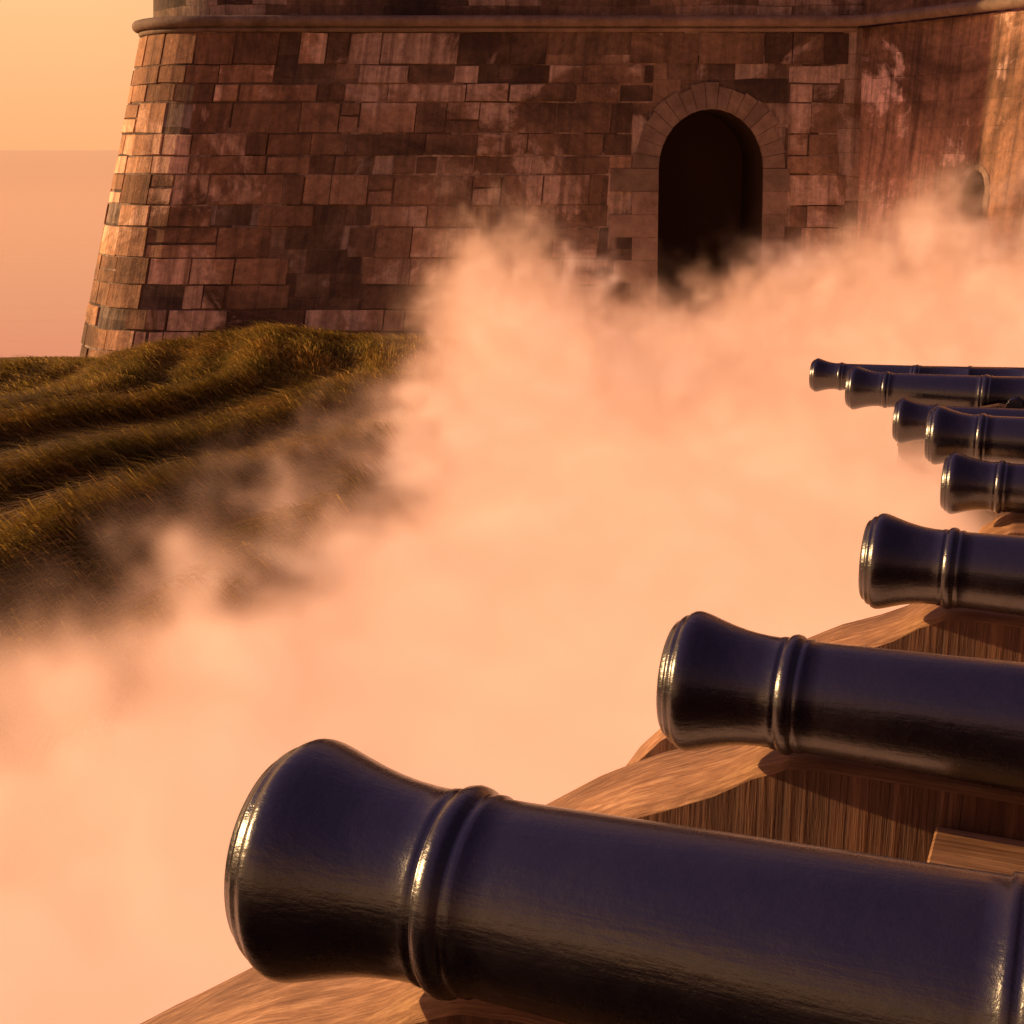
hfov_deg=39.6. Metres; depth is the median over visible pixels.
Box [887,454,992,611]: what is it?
smoke cloud
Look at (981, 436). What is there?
cannon
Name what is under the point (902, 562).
cannon
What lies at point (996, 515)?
timber sill
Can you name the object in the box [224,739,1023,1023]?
cannon
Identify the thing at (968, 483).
cannon
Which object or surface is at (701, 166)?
gate door
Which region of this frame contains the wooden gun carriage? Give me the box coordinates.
[626,604,1023,765]
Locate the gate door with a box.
[657,112,742,342]
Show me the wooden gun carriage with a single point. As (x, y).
(936, 629)
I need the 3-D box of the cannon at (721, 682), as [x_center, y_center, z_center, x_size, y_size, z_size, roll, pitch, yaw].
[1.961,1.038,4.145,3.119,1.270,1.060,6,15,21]
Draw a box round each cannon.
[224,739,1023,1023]
[656,611,1023,792]
[809,358,1023,460]
[845,366,1023,409]
[858,513,1023,615]
[892,398,1023,443]
[924,406,1023,464]
[940,452,1023,513]
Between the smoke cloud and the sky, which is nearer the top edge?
the sky
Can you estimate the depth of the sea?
236.88 m
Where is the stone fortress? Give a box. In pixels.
[79,0,1023,366]
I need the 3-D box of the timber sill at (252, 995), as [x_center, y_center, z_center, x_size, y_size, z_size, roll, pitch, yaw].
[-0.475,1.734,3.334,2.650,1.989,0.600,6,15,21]
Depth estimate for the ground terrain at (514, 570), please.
16.35 m
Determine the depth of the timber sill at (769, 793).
4.56 m
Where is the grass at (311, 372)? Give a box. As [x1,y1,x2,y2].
[0,318,471,783]
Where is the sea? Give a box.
[0,150,118,356]
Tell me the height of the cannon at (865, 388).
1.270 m
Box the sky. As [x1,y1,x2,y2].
[0,0,152,149]
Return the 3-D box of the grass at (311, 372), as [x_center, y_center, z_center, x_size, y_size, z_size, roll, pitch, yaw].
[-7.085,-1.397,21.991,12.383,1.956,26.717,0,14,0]
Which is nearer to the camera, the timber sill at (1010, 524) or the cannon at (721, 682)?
the cannon at (721, 682)
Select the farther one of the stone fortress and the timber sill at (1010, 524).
the stone fortress
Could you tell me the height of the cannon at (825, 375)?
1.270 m
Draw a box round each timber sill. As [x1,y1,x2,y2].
[140,967,566,1023]
[546,745,1023,861]
[979,513,1023,535]
[993,511,1010,519]
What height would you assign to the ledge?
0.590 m
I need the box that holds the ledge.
[927,827,1023,874]

